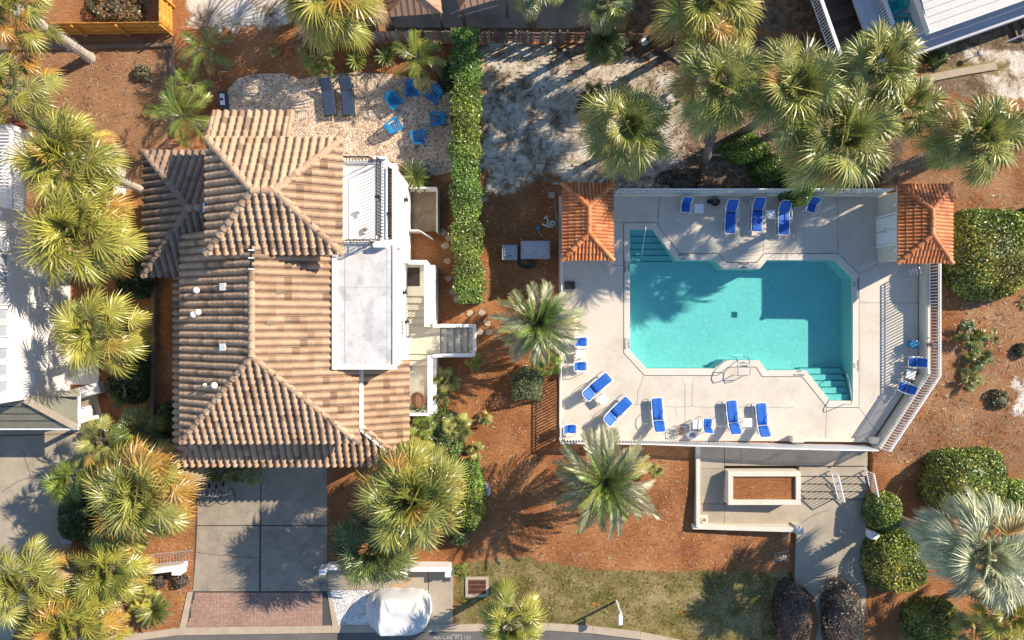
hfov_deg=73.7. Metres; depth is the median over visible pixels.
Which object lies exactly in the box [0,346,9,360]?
window
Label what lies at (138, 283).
bush
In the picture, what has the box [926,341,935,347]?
dry plant pot
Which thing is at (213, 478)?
palmetto
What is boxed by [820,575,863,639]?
bush
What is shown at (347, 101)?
cushioned lounger
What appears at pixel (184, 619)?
apron edging
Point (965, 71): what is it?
border strip
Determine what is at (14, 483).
drive crack
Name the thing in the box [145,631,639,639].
road
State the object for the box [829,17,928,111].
fan palm
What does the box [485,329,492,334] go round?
flagstone
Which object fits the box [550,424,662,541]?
feather palm
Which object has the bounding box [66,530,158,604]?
fan palm
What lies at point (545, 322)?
feather palm
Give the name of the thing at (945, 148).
fan palm
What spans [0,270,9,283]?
window
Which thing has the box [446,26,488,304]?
hedge
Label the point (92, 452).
fan palm
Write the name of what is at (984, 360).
palmetto
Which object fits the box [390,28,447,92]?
feather palm
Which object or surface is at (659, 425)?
sun lounger
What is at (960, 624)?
fan palm
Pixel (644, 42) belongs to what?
lidded bin
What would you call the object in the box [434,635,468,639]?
road lettering
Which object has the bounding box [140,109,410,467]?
villa
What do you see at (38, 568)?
fan palm
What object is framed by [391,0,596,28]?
patio paving
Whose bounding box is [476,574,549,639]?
fan palm
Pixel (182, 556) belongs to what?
terracotta slab
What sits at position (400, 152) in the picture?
stepping stone
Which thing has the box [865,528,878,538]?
gate pier
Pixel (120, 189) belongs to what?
garden wall
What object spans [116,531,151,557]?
palmetto
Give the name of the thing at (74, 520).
bush
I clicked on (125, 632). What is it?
palmetto
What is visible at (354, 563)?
fan palm
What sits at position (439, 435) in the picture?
bush
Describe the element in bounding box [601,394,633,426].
sun lounger
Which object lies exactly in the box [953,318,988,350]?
palmetto
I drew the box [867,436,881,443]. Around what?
stub wall
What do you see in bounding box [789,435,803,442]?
stub wall
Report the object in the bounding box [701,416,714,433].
patio chair
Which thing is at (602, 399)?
side table
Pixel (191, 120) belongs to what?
feather palm
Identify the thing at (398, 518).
fan palm
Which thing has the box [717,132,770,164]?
bush
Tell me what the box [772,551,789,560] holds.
driftwood
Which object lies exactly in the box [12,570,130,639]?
fan palm
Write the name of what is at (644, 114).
fan palm
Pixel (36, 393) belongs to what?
white house
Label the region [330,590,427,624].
white gravel bed
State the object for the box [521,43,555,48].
board
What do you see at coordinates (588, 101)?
bush
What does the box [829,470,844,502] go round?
stair railing
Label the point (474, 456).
palmetto
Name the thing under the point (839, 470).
stone step
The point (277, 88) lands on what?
stepping stone
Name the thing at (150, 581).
bush
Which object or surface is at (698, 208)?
side table
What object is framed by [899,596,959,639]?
bush
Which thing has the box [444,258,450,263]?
flagstone
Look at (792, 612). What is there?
bush
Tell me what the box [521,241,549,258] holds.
utility cabinet
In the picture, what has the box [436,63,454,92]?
bush
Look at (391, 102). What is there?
adirondack chair
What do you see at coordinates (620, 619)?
mailbox
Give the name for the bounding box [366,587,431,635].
covered vehicle
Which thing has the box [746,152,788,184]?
bush
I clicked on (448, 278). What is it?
flagstone
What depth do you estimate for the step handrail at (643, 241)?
37.76 m
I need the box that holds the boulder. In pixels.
[485,481,490,495]
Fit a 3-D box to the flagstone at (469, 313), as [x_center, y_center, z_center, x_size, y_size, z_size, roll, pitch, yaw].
[-2.378,-0.385,38.388,0.417,0.065,0.363,-25,90,0]
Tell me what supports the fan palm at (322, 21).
on the mulch bed at (898, 478)
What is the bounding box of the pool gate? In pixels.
[800,444,878,450]
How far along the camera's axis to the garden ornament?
32.12 m
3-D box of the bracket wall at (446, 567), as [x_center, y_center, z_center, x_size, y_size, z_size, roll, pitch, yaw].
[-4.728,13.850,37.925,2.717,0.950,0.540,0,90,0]
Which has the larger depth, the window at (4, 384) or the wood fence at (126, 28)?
the wood fence at (126, 28)
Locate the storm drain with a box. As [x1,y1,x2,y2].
[465,577,488,596]
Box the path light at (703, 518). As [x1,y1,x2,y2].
[700,515,707,522]
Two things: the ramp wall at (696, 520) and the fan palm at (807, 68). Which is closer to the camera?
the fan palm at (807, 68)
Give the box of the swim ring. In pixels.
[686,430,698,438]
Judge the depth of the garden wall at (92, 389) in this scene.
37.80 m
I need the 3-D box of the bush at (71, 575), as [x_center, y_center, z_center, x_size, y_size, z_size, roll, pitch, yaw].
[-24.674,14.680,37.757,2.612,1.410,2.173,-22,90,0]
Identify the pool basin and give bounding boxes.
[630,230,850,399]
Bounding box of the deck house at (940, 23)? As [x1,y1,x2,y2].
[852,0,1023,63]
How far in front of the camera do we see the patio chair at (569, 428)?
37.94 m
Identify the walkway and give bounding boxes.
[793,498,865,639]
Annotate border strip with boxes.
[916,62,996,81]
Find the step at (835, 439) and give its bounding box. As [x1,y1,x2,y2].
[804,438,866,441]
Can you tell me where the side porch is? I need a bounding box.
[404,260,475,415]
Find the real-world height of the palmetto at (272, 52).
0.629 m
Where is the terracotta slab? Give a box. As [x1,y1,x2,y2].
[177,554,185,559]
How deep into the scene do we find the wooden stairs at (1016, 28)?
37.58 m
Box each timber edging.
[0,43,172,50]
[150,278,156,417]
[169,49,174,136]
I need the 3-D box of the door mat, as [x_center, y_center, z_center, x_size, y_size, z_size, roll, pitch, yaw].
[-5.285,-2.324,36.685,0.660,0.025,1.000,0,90,0]
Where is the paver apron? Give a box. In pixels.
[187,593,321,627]
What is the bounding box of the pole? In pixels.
[457,5,497,16]
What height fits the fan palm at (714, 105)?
8.010 m
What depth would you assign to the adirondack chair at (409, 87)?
37.93 m
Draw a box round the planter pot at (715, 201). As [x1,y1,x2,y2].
[711,197,720,205]
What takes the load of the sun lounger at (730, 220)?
on the pool deck
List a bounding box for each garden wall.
[61,152,125,197]
[72,381,105,399]
[77,405,94,418]
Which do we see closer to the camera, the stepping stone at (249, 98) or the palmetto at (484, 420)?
the palmetto at (484, 420)
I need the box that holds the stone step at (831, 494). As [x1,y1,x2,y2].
[801,491,865,497]
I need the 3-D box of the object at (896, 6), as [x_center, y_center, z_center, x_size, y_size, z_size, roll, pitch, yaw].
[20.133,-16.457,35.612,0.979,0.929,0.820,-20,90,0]
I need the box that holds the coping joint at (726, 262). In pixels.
[623,223,858,407]
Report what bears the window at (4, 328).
in the white house at (36, 393)
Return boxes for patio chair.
[563,422,577,435]
[574,336,587,347]
[574,360,587,372]
[678,196,693,213]
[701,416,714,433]
[802,196,821,215]
[892,379,917,395]
[903,356,927,368]
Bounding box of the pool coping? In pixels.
[624,223,858,406]
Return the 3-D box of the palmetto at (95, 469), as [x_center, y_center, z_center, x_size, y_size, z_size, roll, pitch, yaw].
[-22.166,7.659,36.783,2.284,2.116,2.276,-41,90,0]
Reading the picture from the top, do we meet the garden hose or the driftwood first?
the garden hose
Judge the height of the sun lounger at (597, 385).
0.815 m
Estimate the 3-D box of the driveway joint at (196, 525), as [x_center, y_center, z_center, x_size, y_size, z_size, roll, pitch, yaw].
[-14.162,11.446,38.403,7.531,0.030,7.564,0,90,0]
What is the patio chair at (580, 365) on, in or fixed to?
on the pool deck
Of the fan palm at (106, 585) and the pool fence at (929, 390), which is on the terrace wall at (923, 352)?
the pool fence at (929, 390)
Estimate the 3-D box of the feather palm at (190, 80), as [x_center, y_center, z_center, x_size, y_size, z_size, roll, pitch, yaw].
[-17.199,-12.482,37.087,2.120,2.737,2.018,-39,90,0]
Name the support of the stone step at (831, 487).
on the mulch bed at (898, 478)
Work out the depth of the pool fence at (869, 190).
36.96 m
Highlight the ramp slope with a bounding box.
[700,468,797,523]
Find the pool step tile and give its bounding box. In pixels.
[630,236,847,393]
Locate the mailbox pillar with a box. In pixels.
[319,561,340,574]
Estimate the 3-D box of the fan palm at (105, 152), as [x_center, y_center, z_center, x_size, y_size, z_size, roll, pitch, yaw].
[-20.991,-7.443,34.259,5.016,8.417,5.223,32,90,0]
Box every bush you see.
[39,562,92,597]
[57,486,100,540]
[78,524,118,546]
[87,0,146,21]
[106,342,150,403]
[113,263,157,299]
[133,64,152,81]
[133,569,155,585]
[142,423,173,461]
[152,574,166,588]
[156,400,173,434]
[173,572,189,588]
[412,403,465,461]
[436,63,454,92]
[446,525,469,545]
[453,458,486,530]
[510,365,544,401]
[577,91,614,117]
[653,167,705,187]
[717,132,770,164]
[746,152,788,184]
[772,576,812,639]
[777,163,818,206]
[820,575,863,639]
[859,527,929,593]
[861,490,902,531]
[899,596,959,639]
[917,446,1008,511]
[923,47,949,71]
[939,208,1023,301]
[989,389,1009,408]
[995,478,1023,512]
[1012,342,1023,357]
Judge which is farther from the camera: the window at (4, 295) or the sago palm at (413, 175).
the sago palm at (413, 175)
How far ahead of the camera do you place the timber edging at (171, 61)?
38.22 m
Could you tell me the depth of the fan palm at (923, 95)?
31.84 m
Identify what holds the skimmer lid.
on the pool deck
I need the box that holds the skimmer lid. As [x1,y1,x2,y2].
[683,378,691,382]
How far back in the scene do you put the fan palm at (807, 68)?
30.84 m
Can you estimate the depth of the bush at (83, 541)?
37.45 m
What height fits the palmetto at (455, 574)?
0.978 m
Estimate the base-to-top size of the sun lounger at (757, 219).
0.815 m
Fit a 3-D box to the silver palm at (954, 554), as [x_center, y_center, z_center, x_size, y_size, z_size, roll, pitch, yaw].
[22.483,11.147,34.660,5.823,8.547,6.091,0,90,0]
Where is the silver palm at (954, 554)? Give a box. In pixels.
[895,485,1023,616]
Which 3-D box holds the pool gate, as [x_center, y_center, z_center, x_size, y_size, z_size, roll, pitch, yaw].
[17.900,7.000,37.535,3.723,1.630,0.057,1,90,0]
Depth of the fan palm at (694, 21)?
31.37 m
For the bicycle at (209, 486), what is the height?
1.058 m
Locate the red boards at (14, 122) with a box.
[1,118,27,125]
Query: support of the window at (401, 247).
in the villa
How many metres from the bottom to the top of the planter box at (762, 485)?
1.300 m
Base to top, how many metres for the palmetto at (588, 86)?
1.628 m
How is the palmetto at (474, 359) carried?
on the mulch bed at (898, 478)
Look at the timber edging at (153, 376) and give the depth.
38.10 m
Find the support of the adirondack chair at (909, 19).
on the deck house at (940, 23)
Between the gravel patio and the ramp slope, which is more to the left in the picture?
the gravel patio
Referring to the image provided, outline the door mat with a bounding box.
[407,267,419,285]
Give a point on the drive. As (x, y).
(26, 508)
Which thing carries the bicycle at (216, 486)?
on the driveway
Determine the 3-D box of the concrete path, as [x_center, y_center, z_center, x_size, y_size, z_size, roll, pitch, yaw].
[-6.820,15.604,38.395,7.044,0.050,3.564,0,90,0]
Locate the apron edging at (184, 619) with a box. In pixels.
[180,591,337,627]
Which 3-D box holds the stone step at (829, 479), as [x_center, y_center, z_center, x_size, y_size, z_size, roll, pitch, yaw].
[18.177,9.035,38.900,3.853,0.600,0.426,0,90,0]
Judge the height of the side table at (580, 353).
0.455 m
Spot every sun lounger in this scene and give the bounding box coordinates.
[580,370,613,401]
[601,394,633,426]
[648,396,666,432]
[721,198,739,234]
[722,398,742,434]
[748,197,766,231]
[752,402,771,437]
[774,200,792,235]
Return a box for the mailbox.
[615,600,622,624]
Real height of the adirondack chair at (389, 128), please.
0.929 m
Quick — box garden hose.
[517,258,535,268]
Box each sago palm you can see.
[133,592,172,629]
[345,49,366,72]
[373,44,397,67]
[399,159,432,193]
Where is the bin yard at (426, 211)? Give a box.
[409,187,439,240]
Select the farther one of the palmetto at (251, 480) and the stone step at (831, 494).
the stone step at (831, 494)
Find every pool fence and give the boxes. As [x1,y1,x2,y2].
[559,260,562,442]
[559,440,809,449]
[616,188,893,192]
[880,263,940,451]
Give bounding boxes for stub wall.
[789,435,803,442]
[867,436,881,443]
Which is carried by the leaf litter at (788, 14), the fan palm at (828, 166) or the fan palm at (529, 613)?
the fan palm at (828, 166)
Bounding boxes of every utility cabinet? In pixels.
[502,245,516,259]
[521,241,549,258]
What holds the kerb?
on the road
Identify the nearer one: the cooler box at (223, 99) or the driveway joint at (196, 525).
the cooler box at (223, 99)
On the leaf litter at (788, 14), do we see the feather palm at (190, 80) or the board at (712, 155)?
the board at (712, 155)
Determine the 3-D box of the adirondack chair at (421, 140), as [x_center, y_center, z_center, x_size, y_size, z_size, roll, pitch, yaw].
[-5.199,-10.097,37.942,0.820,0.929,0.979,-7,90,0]
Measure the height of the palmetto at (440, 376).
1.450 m
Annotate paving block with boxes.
[548,192,554,197]
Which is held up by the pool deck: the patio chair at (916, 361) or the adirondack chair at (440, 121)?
the patio chair at (916, 361)
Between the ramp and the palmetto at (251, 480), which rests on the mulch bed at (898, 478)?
the ramp
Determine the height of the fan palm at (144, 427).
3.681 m
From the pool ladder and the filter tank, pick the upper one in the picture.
the filter tank
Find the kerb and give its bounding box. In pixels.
[70,623,679,639]
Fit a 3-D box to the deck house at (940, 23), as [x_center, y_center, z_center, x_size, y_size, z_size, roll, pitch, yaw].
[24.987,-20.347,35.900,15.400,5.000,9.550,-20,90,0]
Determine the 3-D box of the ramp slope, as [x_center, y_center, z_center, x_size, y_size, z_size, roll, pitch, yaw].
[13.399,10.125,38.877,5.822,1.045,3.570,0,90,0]
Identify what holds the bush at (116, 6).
on the mulch bed at (898, 478)
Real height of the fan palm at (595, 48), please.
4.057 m
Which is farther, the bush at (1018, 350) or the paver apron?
the paver apron
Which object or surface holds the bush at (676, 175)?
on the sand yard at (556, 128)
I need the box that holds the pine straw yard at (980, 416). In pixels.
[0,36,1023,470]
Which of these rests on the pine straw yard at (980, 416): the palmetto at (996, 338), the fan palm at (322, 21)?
the palmetto at (996, 338)
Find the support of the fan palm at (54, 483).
on the mulch bed at (898, 478)
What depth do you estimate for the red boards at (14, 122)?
38.00 m
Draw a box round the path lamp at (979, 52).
[973,50,982,56]
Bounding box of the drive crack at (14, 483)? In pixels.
[1,450,38,535]
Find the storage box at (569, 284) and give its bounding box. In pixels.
[565,281,574,288]
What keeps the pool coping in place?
on the pool basin
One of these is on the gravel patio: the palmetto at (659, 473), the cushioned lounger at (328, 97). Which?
the cushioned lounger at (328, 97)
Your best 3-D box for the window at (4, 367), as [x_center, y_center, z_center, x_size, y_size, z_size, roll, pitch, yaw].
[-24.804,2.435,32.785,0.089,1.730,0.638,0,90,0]
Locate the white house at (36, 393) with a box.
[0,124,106,429]
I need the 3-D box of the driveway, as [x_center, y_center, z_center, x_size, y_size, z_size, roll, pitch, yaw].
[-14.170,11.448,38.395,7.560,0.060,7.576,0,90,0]
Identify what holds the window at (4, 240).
in the white house at (36, 393)
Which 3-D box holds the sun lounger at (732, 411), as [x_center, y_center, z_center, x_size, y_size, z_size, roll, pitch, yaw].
[12.283,5.379,37.924,0.808,0.815,1.919,-5,90,0]
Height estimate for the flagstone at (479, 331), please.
0.065 m
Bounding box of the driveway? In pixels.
[193,466,326,590]
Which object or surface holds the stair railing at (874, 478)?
on the mulch bed at (898, 478)
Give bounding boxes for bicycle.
[196,471,209,501]
[203,472,216,502]
[209,472,224,502]
[220,471,234,500]
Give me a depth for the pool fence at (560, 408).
37.29 m
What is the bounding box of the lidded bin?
[641,38,647,45]
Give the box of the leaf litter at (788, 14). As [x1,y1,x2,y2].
[294,0,1023,190]
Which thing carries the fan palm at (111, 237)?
on the mulch bed at (898, 478)
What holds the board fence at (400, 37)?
on the mulch bed at (898, 478)
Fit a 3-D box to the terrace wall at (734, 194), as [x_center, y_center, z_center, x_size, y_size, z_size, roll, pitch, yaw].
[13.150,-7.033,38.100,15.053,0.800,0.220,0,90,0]
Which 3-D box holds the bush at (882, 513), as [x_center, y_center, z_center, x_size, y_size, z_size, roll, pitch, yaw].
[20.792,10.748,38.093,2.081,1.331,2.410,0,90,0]
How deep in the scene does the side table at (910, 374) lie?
37.88 m
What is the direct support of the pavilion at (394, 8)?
on the patio paving
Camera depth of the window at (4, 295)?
33.39 m
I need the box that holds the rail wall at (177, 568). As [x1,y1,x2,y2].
[129,550,192,576]
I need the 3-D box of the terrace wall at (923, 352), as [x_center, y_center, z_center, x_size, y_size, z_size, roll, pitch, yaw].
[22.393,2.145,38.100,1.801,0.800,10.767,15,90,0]
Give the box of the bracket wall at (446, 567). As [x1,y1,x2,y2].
[404,562,451,576]
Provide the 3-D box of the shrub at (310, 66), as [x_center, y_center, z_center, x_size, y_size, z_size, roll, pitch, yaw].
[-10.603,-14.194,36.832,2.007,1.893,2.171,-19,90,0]
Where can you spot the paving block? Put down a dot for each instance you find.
(551, 194)
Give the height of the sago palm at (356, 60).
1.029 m
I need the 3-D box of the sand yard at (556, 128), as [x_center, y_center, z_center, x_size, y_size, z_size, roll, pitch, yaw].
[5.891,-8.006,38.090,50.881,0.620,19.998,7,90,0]
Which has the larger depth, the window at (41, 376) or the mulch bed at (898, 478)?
the mulch bed at (898, 478)
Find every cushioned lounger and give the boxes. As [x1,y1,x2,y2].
[319,77,337,116]
[339,77,355,116]
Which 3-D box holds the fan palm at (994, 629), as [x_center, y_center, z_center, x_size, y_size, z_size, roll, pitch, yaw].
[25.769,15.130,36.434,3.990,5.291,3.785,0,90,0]
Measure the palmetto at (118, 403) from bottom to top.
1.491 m
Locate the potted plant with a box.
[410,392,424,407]
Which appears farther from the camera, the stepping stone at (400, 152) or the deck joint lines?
the stepping stone at (400, 152)
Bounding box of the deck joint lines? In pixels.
[607,198,877,437]
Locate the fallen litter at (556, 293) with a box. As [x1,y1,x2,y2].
[14,41,1023,633]
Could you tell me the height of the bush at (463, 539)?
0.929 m
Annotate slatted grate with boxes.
[69,356,99,384]
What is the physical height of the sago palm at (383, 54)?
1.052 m
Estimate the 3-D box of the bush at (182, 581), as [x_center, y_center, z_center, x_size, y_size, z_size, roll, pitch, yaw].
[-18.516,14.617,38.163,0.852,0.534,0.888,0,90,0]
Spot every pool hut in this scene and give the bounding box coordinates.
[560,181,615,261]
[876,182,954,264]
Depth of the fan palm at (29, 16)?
33.00 m
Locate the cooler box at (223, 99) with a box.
[218,91,228,108]
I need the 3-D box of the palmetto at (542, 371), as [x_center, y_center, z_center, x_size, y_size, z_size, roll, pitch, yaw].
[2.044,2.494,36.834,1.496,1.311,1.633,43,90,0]
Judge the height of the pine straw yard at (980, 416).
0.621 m
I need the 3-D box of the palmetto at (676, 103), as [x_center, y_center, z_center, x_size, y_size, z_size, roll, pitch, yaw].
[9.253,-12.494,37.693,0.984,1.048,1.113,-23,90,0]
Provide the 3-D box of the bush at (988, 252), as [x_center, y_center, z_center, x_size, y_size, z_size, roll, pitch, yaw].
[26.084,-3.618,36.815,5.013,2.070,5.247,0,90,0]
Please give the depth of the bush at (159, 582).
38.11 m
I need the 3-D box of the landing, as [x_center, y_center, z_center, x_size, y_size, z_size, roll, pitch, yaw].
[15.962,7.640,38.798,8.022,0.900,1.098,0,90,0]
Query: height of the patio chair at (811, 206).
0.918 m
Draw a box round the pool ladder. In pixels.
[729,354,750,375]
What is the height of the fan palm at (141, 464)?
6.884 m
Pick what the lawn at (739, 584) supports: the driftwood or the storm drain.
the storm drain
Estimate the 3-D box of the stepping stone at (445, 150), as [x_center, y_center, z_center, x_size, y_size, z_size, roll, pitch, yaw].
[-3.595,-9.482,38.383,0.499,0.035,0.521,21,90,0]
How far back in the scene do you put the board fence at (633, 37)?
37.56 m
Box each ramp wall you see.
[691,522,803,534]
[693,446,699,526]
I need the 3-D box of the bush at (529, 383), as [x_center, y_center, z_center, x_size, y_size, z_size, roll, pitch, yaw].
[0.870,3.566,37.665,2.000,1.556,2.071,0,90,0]
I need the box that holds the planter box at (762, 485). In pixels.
[724,467,800,504]
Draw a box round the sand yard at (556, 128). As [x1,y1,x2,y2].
[192,0,1023,405]
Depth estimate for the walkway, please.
38.98 m
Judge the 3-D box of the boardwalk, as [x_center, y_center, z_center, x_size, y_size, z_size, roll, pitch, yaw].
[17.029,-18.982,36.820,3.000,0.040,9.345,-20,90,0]
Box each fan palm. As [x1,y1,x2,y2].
[0,0,95,63]
[0,47,71,132]
[0,101,142,209]
[0,532,78,631]
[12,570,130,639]
[13,176,149,291]
[37,456,98,506]
[47,285,154,380]
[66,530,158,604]
[71,414,129,469]
[78,433,213,546]
[107,402,170,450]
[125,237,156,282]
[277,0,392,56]
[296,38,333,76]
[316,58,334,77]
[324,502,421,591]
[349,437,468,556]
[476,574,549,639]
[513,0,566,28]
[575,77,674,182]
[576,0,637,36]
[583,27,629,66]
[647,0,764,68]
[663,32,768,162]
[737,32,856,153]
[768,80,906,196]
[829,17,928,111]
[846,72,950,143]
[880,90,1023,189]
[947,608,994,639]
[959,578,1023,639]
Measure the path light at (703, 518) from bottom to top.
0.270 m
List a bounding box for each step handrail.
[638,226,645,258]
[838,372,851,404]
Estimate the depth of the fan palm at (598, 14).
33.25 m
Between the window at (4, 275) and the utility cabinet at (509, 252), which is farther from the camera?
the utility cabinet at (509, 252)
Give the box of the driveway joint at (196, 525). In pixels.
[193,466,326,590]
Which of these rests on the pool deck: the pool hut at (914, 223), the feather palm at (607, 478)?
the pool hut at (914, 223)
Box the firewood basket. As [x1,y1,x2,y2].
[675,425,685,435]
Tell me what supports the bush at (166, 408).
on the mulch bed at (898, 478)
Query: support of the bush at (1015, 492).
on the mulch bed at (898, 478)
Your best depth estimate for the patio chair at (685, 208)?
37.91 m
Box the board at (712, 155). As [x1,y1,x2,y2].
[696,154,728,155]
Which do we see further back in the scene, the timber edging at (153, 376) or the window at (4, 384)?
the timber edging at (153, 376)
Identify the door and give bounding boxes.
[876,215,894,232]
[876,229,894,245]
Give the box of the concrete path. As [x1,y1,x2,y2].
[328,566,452,623]
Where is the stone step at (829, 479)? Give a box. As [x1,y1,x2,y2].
[801,476,867,483]
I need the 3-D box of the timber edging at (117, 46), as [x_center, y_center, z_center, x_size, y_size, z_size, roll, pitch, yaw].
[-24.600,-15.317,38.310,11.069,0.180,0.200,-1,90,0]
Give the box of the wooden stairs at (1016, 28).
[1003,18,1023,42]
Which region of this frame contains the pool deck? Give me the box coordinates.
[559,196,917,440]
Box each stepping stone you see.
[245,94,254,102]
[273,84,282,92]
[358,142,366,150]
[396,148,405,157]
[444,146,450,155]
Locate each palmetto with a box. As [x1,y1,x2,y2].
[12,608,61,635]
[82,440,125,476]
[96,606,133,639]
[108,386,135,409]
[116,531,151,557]
[123,584,161,611]
[201,466,224,482]
[221,466,249,484]
[242,466,263,485]
[268,45,279,57]
[409,412,436,442]
[409,427,435,450]
[432,365,460,392]
[432,388,450,408]
[442,412,472,442]
[452,562,468,578]
[463,353,483,371]
[466,440,484,462]
[475,410,492,425]
[535,352,563,376]
[580,80,602,104]
[648,464,664,477]
[669,90,687,106]
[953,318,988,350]
[959,365,985,393]
[961,347,994,372]
[987,327,999,344]
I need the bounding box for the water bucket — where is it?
[906,340,918,348]
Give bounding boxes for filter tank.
[542,216,555,227]
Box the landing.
[724,446,867,465]
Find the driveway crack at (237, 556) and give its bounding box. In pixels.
[196,552,325,585]
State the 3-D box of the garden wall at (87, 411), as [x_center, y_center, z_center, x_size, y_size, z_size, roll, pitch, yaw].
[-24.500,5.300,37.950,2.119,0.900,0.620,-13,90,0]
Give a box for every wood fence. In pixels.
[50,22,172,36]
[159,0,174,31]
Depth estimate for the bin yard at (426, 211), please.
38.30 m
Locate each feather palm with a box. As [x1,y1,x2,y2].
[141,75,213,148]
[173,64,215,100]
[178,22,233,79]
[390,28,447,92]
[490,278,587,366]
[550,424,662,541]
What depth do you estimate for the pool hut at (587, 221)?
35.44 m
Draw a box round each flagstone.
[440,228,446,235]
[441,242,449,248]
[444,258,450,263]
[445,234,450,240]
[445,276,451,281]
[466,310,473,316]
[476,328,482,334]
[478,309,485,315]
[483,319,489,325]
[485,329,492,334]
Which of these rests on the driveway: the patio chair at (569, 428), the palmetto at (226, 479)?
the palmetto at (226, 479)
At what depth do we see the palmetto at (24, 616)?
36.14 m
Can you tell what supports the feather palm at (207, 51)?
on the mulch bed at (898, 478)
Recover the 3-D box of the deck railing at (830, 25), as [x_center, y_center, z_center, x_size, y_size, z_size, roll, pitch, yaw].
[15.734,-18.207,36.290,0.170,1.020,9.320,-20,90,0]
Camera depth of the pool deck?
38.34 m
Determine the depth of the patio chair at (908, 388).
37.85 m
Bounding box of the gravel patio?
[226,72,452,174]
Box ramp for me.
[700,447,723,467]
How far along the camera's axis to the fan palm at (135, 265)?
35.53 m
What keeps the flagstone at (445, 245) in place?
on the mulch bed at (898, 478)
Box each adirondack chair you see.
[383,90,402,110]
[384,116,403,136]
[404,77,418,97]
[410,128,424,148]
[424,84,444,105]
[429,111,447,126]
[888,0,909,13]
[894,13,914,29]
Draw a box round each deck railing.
[811,0,841,58]
[878,0,894,28]
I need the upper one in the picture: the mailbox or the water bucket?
the water bucket
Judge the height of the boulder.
0.420 m
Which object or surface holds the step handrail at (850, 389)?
on the pool coping
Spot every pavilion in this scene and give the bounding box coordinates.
[384,0,444,30]
[457,0,508,27]
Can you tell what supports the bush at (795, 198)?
on the leaf litter at (788, 14)
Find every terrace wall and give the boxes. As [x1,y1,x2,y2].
[613,191,885,196]
[871,263,928,449]
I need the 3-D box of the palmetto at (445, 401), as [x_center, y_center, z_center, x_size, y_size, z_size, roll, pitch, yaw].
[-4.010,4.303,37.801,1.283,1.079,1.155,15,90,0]
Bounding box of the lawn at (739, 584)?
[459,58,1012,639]
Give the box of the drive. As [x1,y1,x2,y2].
[0,394,101,639]
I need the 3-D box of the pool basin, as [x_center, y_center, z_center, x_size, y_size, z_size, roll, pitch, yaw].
[12.880,-0.275,39.267,12.614,1.465,9.735,0,90,0]
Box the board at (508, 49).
[490,44,527,54]
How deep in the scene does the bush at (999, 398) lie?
37.46 m
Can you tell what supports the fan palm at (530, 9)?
on the patio paving
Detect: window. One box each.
[0,235,9,251]
[0,253,9,268]
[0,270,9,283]
[0,291,9,304]
[0,307,9,320]
[0,324,9,336]
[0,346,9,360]
[0,363,9,376]
[0,379,9,393]
[33,370,47,383]
[400,245,402,263]
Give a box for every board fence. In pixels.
[332,28,455,42]
[477,30,566,42]
[565,30,624,41]
[626,32,707,42]
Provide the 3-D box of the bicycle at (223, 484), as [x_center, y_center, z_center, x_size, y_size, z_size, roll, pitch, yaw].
[-15.767,9.233,37.835,0.626,1.058,1.738,-18,90,0]
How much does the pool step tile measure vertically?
0.670 m
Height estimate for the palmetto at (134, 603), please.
1.607 m
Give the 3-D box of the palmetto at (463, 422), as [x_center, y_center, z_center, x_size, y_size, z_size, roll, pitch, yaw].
[-2.902,5.953,37.256,1.763,1.524,1.703,-13,90,0]
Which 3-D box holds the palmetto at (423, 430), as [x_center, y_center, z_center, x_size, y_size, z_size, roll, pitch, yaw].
[-4.809,5.772,36.985,1.483,1.475,1.686,22,90,0]
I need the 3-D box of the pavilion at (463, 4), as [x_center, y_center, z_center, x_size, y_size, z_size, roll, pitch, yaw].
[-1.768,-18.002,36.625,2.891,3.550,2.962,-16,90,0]
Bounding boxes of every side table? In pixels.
[575,349,584,357]
[596,393,608,405]
[691,419,701,428]
[693,204,702,213]
[741,417,751,426]
[764,210,774,219]
[903,369,915,379]
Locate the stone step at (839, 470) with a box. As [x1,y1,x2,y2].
[795,466,867,475]
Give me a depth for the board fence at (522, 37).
37.59 m
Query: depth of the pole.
38.27 m
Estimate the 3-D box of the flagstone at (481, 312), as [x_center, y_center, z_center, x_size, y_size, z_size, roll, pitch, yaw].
[-1.693,-0.391,38.388,0.414,0.065,0.334,24,90,0]
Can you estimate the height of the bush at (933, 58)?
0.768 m
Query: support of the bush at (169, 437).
on the mulch bed at (898, 478)
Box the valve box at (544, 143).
[541,139,546,149]
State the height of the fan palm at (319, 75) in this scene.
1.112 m
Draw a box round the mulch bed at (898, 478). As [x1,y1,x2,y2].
[0,0,1023,639]
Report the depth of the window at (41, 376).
35.91 m
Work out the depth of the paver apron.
38.37 m
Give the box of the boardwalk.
[809,0,862,54]
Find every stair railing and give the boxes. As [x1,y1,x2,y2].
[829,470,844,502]
[864,470,878,499]
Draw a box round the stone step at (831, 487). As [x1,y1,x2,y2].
[801,484,866,490]
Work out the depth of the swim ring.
38.19 m
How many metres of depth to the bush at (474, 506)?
37.20 m
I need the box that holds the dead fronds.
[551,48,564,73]
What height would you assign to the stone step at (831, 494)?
0.600 m
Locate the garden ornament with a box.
[361,226,367,234]
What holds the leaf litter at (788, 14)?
on the sand yard at (556, 128)
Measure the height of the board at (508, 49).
0.040 m
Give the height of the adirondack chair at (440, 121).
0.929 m
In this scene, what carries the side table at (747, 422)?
on the pool deck

